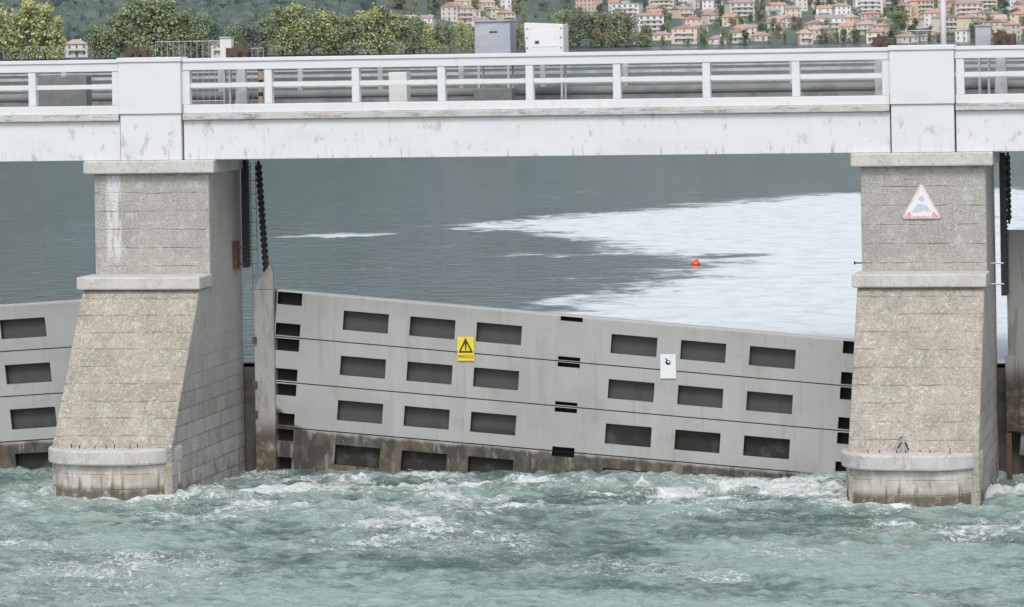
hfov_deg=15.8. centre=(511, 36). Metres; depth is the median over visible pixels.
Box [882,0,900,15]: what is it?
tree
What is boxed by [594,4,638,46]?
tree
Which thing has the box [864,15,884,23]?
house
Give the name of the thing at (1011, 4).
house
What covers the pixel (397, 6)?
tree
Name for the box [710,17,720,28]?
tree
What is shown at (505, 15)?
house
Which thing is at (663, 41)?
tree
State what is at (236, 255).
latch plate
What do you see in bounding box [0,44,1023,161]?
bridge
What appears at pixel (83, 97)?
equipment box
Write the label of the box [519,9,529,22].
tree
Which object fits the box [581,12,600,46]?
tree
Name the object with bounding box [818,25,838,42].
tree
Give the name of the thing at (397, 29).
tree
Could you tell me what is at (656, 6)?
house
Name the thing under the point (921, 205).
warning sign
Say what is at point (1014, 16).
house
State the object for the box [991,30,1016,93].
hoist winch
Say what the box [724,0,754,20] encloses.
house
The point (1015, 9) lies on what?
tree
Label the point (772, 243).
lake water
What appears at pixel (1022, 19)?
tree
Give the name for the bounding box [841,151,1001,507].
bridge pier
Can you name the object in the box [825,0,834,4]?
tree
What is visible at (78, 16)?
forest
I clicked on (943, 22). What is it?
lamp post
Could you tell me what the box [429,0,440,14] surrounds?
tree
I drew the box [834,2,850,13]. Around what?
house
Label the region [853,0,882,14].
house
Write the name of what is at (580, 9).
tree
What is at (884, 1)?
house
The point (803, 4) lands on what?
house
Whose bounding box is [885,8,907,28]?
tree
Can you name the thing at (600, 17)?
tree
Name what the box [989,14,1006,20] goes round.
house
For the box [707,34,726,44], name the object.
house
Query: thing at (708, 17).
house
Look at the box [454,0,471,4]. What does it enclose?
house
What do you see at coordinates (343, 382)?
sluice gate
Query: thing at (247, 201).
lifting chain
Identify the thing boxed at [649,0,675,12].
house
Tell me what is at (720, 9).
tree
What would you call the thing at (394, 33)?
tree
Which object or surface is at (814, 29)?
house
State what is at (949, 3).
house
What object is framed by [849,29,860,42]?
tree
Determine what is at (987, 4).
house
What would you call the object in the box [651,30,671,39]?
house
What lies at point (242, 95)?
hoist winch
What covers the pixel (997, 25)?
house
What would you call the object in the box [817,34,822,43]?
tree
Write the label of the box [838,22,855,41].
house
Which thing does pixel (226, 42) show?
junction box
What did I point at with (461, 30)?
tree
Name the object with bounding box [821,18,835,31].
tree
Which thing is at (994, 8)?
tree
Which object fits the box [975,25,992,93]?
junction box
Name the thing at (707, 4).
house
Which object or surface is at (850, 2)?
tree
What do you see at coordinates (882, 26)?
house
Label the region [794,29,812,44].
house
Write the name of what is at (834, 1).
house
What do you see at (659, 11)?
house
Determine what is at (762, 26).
tree
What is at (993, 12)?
house
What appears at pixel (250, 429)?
weir sill
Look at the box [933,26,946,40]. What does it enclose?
tree
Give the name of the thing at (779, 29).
tree
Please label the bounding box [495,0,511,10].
house
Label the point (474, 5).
tree
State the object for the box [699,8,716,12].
house
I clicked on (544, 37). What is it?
control cabinet
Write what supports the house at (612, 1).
on the hillside
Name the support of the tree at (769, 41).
on the hillside
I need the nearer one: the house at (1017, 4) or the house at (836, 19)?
the house at (836, 19)
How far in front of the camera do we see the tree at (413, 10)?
2056.58 m
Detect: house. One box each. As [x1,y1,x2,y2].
[64,39,87,57]
[209,38,219,57]
[404,14,420,27]
[420,14,435,28]
[441,2,461,21]
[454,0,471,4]
[454,5,473,23]
[471,16,490,25]
[474,8,480,16]
[478,0,494,10]
[485,5,502,18]
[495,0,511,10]
[497,10,515,19]
[575,0,601,11]
[608,0,619,10]
[611,1,643,21]
[632,11,664,34]
[646,4,662,10]
[648,8,663,14]
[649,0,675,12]
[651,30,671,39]
[671,23,699,43]
[672,5,693,17]
[678,0,695,9]
[682,15,701,24]
[691,22,708,35]
[696,0,700,7]
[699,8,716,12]
[701,11,718,23]
[702,0,723,12]
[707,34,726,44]
[722,13,739,26]
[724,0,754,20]
[728,28,747,42]
[731,23,752,37]
[746,23,759,33]
[750,31,771,40]
[763,19,785,33]
[766,1,786,16]
[766,15,783,21]
[778,14,794,27]
[784,5,801,17]
[787,0,807,10]
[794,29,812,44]
[804,20,823,29]
[808,25,832,39]
[813,0,836,8]
[814,14,845,31]
[815,4,834,14]
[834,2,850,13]
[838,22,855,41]
[845,13,859,26]
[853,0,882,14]
[856,20,875,34]
[860,10,882,21]
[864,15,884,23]
[866,27,884,42]
[871,21,889,35]
[882,17,892,23]
[883,0,891,7]
[889,0,907,12]
[895,2,911,19]
[895,33,919,42]
[905,15,924,28]
[909,0,934,16]
[920,9,939,27]
[920,31,939,41]
[931,13,957,37]
[938,0,955,10]
[952,0,983,16]
[955,26,972,41]
[957,13,980,27]
[965,9,985,24]
[978,0,996,8]
[982,18,1009,32]
[985,10,1000,18]
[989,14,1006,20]
[1002,21,1021,40]
[1005,0,1016,9]
[1009,10,1023,23]
[1013,0,1023,11]
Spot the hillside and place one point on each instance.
(531, 6)
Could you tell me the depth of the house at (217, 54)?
1495.76 m
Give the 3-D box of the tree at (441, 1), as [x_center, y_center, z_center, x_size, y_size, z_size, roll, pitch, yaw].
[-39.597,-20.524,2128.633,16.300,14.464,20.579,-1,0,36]
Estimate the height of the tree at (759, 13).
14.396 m
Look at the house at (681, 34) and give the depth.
1921.66 m
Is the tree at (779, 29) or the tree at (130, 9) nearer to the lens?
the tree at (130, 9)
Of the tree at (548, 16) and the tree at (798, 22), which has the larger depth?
the tree at (548, 16)
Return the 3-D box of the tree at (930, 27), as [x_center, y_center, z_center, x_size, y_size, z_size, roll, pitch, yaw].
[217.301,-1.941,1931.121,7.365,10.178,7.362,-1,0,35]
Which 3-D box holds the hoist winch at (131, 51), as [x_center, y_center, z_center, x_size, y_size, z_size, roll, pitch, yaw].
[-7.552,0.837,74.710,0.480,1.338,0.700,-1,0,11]
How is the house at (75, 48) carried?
on the hillside
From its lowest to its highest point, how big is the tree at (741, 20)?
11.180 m
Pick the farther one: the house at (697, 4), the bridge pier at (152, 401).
the house at (697, 4)
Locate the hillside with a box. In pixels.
[2,0,1023,60]
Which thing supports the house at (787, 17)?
on the hillside
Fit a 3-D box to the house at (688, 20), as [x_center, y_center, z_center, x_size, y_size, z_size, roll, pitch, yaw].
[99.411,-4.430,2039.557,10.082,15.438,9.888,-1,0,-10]
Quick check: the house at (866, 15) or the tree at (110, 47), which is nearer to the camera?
the tree at (110, 47)
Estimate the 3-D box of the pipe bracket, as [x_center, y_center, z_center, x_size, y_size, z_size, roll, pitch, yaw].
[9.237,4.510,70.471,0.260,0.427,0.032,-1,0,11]
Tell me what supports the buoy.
on the lake water at (772, 243)
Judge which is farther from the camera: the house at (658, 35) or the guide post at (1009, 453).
the house at (658, 35)
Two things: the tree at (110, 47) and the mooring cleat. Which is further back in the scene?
the tree at (110, 47)
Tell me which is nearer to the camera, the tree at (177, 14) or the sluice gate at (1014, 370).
the sluice gate at (1014, 370)
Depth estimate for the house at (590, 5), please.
2401.47 m
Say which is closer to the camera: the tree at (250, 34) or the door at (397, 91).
the door at (397, 91)
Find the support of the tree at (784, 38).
on the hillside
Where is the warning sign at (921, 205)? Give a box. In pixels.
[903,185,940,218]
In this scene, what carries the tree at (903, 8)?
on the hillside
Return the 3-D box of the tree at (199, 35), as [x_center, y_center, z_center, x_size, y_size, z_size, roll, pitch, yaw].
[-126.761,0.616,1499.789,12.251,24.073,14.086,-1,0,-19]
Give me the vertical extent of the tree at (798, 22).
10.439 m
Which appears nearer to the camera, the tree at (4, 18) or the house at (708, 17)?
the tree at (4, 18)
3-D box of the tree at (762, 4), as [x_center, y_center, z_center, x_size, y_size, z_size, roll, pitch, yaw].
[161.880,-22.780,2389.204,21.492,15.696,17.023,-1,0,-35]
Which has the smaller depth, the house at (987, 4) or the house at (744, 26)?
the house at (744, 26)
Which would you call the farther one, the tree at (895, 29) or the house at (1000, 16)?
the house at (1000, 16)
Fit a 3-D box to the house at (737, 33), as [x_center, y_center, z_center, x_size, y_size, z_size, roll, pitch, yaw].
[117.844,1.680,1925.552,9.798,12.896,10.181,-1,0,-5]
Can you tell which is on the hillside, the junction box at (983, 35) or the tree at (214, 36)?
the tree at (214, 36)
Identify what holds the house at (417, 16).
on the hillside
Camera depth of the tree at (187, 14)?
1498.94 m
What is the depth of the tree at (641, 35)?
1899.70 m
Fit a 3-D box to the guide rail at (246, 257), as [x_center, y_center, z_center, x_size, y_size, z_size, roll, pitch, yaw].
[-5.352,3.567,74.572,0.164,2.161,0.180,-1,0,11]
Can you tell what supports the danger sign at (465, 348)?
attached to the sluice gate at (343, 382)
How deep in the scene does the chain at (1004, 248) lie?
71.29 m
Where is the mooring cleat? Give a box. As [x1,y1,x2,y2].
[897,436,908,453]
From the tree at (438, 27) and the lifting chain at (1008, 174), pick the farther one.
the tree at (438, 27)
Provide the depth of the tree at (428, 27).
1576.57 m
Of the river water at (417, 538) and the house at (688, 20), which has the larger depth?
the house at (688, 20)
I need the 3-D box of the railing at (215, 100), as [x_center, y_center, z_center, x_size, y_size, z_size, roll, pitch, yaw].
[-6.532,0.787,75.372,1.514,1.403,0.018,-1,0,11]
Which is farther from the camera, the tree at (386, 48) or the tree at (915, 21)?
the tree at (915, 21)
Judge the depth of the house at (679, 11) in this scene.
2264.56 m
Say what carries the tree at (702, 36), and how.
on the hillside
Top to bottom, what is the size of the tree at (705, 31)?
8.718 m
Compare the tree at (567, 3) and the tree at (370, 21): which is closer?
the tree at (370, 21)
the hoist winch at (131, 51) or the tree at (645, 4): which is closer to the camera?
the hoist winch at (131, 51)
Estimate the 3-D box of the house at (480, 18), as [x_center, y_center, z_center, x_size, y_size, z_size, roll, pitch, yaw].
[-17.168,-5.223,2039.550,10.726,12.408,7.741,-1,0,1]
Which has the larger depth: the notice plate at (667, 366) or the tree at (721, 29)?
the tree at (721, 29)
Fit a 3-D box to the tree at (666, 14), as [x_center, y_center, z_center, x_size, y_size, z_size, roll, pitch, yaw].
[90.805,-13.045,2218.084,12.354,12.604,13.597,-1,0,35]
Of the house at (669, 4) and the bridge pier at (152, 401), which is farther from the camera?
the house at (669, 4)
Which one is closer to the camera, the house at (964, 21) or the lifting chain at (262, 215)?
the lifting chain at (262, 215)
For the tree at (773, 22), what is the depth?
2015.80 m
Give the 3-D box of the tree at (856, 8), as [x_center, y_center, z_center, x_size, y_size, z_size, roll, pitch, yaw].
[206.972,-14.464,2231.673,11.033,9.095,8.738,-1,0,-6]
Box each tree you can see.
[0,2,29,60]
[0,7,32,60]
[9,0,45,60]
[30,2,59,59]
[48,15,66,59]
[83,20,106,59]
[94,12,125,58]
[111,7,133,57]
[121,0,156,54]
[132,0,192,56]
[156,0,186,56]
[174,9,198,56]
[184,9,211,57]
[203,18,224,52]
[224,22,257,50]
[235,19,270,56]
[251,14,272,20]
[255,18,276,56]
[266,4,304,56]
[270,0,310,55]
[282,1,349,55]
[300,18,319,42]
[310,8,346,55]
[320,13,349,55]
[341,17,364,54]
[345,2,393,54]
[363,4,399,54]
[379,12,400,42]
[381,10,406,54]
[386,0,403,7]
[395,0,407,9]
[396,14,415,53]
[403,16,434,53]
[408,0,418,14]
[415,19,442,52]
[424,0,431,8]
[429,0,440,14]
[429,23,449,51]
[433,0,455,7]
[436,18,464,50]
[448,18,474,50]
[465,26,474,49]
[471,0,481,14]
[507,0,526,13]
[516,22,525,47]
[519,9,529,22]
[537,0,551,11]
[544,13,551,19]
[552,2,583,46]
[559,0,573,8]
[565,8,600,46]
[577,6,585,15]
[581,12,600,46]
[587,11,615,46]
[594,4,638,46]
[595,3,604,15]
[612,9,639,46]
[629,22,650,46]
[640,0,648,9]
[642,30,652,46]
[658,24,666,31]
[659,36,666,45]
[660,5,672,20]
[665,19,669,31]
[684,38,691,45]
[696,29,714,44]
[702,27,711,37]
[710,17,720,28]
[712,0,723,15]
[718,36,725,44]
[719,26,728,36]
[727,17,736,31]
[727,33,733,44]
[737,15,744,24]
[738,29,749,44]
[746,14,753,21]
[753,3,769,20]
[753,20,773,33]
[755,0,767,8]
[761,8,780,21]
[766,35,772,43]
[769,17,776,33]
[774,23,782,37]
[781,30,787,43]
[785,0,794,4]
[788,16,798,29]
[790,16,804,28]
[812,0,824,14]
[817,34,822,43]
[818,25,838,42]
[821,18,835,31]
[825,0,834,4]
[830,30,838,41]
[836,28,851,42]
[845,0,852,5]
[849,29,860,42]
[851,7,861,16]
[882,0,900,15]
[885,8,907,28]
[886,25,898,35]
[886,30,894,37]
[893,13,906,27]
[894,5,901,18]
[899,3,908,17]
[907,25,913,32]
[912,18,918,29]
[920,23,933,36]
[926,31,932,41]
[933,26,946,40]
[939,29,952,41]
[969,23,974,40]
[972,19,981,31]
[981,14,994,24]
[990,4,1002,13]
[999,0,1009,13]
[1009,8,1020,20]
[1018,15,1023,26]
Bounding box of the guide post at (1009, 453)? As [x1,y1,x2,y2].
[1006,433,1012,479]
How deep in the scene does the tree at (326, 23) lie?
1498.12 m
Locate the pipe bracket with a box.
[990,262,1003,284]
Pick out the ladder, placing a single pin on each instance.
(252, 235)
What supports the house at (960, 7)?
on the hillside
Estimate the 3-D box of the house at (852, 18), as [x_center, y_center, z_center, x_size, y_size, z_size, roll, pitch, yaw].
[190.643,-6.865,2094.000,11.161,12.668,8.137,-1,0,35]
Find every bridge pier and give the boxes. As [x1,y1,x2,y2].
[48,159,248,500]
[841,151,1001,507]
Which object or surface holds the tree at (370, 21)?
on the hillside
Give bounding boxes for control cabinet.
[473,20,516,87]
[524,23,568,99]
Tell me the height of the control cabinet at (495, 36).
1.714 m
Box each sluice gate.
[0,299,80,469]
[252,265,853,476]
[1005,230,1023,454]
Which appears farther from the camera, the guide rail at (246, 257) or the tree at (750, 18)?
the tree at (750, 18)
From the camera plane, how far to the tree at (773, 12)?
2147.62 m
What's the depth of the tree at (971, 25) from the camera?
1901.74 m
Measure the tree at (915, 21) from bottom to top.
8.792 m
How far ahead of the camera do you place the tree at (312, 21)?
1497.81 m
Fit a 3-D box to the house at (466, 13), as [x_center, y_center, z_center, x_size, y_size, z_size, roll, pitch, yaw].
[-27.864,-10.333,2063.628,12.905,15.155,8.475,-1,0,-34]
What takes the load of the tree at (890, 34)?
on the hillside
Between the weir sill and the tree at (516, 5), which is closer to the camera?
the weir sill
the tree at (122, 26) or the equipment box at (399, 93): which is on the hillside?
the tree at (122, 26)
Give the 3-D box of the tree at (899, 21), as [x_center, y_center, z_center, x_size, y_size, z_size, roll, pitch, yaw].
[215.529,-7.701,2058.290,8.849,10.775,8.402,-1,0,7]
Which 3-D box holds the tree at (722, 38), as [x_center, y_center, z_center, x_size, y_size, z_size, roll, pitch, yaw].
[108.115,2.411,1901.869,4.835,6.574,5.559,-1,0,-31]
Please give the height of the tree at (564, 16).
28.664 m
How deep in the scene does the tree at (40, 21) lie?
1499.15 m
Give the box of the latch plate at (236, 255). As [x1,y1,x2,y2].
[232,241,243,268]
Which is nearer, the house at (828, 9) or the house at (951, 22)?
the house at (951, 22)
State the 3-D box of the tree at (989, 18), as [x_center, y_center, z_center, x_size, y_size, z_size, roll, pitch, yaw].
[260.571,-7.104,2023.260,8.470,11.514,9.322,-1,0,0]
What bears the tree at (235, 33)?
on the hillside
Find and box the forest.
[0,0,382,45]
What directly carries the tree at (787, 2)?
on the hillside
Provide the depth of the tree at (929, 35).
1901.92 m
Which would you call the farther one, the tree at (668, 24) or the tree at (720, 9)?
the tree at (720, 9)
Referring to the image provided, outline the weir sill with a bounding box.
[243,363,1023,474]
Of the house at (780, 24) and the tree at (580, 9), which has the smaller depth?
the house at (780, 24)
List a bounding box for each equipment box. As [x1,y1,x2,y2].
[39,76,91,106]
[389,72,410,101]
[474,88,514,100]
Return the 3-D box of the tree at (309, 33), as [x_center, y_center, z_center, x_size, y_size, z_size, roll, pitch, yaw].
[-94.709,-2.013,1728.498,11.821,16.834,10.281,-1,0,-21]
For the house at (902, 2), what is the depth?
2294.42 m
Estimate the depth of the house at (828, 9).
2168.83 m
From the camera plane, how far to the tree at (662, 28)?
2003.68 m
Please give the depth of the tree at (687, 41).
1901.82 m
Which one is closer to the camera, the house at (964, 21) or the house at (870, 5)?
the house at (964, 21)
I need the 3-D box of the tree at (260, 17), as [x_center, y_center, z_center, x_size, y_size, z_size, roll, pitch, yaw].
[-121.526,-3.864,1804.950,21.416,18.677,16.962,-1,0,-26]
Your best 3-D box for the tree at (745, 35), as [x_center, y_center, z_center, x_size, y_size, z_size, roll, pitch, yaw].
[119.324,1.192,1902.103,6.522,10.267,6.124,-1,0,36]
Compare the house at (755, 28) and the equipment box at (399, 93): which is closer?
the equipment box at (399, 93)
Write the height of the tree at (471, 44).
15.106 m
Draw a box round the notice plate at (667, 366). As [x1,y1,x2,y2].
[660,354,675,378]
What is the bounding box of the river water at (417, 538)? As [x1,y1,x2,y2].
[0,466,1023,606]
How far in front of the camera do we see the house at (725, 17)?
2127.17 m
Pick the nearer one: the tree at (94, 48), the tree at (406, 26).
the tree at (94, 48)
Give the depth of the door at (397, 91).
73.18 m
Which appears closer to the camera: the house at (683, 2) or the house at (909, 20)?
the house at (909, 20)
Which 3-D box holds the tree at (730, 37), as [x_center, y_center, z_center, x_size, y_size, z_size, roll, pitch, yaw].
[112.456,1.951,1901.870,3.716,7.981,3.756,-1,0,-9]
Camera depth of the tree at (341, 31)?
1498.39 m
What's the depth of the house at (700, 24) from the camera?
2007.75 m
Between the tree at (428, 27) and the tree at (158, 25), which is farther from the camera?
the tree at (428, 27)
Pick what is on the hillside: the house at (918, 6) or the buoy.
the house at (918, 6)
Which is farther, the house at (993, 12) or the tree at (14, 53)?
the house at (993, 12)
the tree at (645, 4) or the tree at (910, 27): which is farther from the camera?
the tree at (645, 4)
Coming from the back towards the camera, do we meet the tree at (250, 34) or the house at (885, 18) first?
the house at (885, 18)
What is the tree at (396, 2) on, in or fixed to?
on the hillside
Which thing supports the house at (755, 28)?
on the hillside
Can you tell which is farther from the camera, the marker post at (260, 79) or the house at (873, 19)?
the house at (873, 19)
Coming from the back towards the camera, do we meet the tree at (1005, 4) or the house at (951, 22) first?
the tree at (1005, 4)
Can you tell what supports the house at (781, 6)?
on the hillside
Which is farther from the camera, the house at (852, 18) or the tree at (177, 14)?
the house at (852, 18)
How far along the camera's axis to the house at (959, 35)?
1899.07 m
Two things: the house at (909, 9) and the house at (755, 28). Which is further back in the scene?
the house at (909, 9)
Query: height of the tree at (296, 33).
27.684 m
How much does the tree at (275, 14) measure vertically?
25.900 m
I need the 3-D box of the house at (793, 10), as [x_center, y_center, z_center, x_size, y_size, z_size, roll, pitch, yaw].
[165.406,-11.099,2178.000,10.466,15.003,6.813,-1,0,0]
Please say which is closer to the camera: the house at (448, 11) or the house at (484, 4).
the house at (448, 11)
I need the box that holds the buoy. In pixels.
[691,259,699,264]
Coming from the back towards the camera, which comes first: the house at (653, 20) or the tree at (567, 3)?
the tree at (567, 3)
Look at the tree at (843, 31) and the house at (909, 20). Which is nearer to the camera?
the tree at (843, 31)
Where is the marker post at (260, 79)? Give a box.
[258,69,262,103]
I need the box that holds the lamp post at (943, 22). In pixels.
[940,0,946,44]
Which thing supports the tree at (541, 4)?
on the hillside
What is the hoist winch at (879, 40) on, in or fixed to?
on the bridge
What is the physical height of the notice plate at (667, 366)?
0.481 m
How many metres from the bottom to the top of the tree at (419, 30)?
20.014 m
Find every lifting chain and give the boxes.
[244,161,250,246]
[255,161,268,271]
[1006,152,1011,223]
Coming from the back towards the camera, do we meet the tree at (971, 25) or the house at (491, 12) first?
the house at (491, 12)
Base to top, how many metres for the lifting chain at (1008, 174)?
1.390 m
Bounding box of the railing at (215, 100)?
[155,40,227,103]
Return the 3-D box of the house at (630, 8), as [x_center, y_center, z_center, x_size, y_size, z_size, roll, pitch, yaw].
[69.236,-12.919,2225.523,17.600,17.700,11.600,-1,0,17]
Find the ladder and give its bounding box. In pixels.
[250,162,258,309]
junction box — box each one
[219,37,234,103]
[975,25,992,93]
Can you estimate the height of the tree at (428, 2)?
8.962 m
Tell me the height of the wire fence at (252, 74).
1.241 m
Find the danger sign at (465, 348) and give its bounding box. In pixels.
[457,337,473,360]
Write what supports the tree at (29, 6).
on the hillside
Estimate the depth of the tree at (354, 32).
1498.77 m
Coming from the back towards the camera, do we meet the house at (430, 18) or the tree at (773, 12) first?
the tree at (773, 12)
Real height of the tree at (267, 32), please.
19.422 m
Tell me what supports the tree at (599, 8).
on the hillside
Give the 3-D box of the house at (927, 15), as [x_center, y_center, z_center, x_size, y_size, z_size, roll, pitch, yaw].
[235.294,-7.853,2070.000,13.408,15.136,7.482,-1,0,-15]
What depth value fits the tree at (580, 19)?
1900.41 m
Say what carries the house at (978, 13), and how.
on the hillside
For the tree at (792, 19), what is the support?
on the hillside
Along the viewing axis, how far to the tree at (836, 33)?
1918.66 m
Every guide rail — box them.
[241,160,251,267]
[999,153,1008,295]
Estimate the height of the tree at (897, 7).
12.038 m
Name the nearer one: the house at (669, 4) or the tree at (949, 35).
the tree at (949, 35)
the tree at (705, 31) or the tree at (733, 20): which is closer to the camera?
the tree at (705, 31)
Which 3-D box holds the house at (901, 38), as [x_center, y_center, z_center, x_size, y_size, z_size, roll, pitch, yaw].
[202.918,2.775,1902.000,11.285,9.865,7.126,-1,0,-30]
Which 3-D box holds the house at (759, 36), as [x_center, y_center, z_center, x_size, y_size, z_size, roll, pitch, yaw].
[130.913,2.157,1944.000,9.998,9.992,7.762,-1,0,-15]
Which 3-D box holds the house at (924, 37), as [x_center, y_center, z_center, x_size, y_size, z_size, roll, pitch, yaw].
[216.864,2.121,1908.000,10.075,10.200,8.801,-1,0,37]
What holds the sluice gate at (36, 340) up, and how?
attached to the bridge pier at (152, 401)
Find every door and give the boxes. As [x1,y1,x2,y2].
[46,79,78,105]
[391,75,403,101]
[479,91,505,100]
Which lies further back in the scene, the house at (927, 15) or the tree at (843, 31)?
the house at (927, 15)
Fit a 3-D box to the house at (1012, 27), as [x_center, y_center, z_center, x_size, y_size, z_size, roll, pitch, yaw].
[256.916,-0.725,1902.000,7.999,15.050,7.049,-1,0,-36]
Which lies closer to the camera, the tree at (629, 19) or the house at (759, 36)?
the tree at (629, 19)
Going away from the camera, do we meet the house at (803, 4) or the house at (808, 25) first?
the house at (808, 25)
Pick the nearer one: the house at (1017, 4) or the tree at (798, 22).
the tree at (798, 22)
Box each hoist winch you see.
[123,45,149,57]
[226,44,251,103]
[871,34,896,94]
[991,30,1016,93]
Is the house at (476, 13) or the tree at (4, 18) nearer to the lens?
the tree at (4, 18)
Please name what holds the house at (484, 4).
on the hillside
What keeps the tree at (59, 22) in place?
on the hillside
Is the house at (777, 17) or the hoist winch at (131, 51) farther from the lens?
the house at (777, 17)
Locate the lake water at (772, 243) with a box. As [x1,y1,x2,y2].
[0,41,1023,362]
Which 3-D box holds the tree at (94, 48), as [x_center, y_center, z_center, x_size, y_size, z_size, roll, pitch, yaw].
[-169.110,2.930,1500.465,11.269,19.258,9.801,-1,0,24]
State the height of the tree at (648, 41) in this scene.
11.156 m
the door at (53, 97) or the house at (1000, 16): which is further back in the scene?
the house at (1000, 16)
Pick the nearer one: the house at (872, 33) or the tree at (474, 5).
the house at (872, 33)
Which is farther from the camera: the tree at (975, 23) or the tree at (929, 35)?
the tree at (975, 23)
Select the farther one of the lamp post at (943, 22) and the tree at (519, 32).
the tree at (519, 32)
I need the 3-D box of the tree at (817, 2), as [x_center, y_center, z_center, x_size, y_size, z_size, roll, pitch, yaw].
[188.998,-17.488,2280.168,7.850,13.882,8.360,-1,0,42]
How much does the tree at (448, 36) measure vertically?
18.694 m
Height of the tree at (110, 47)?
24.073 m

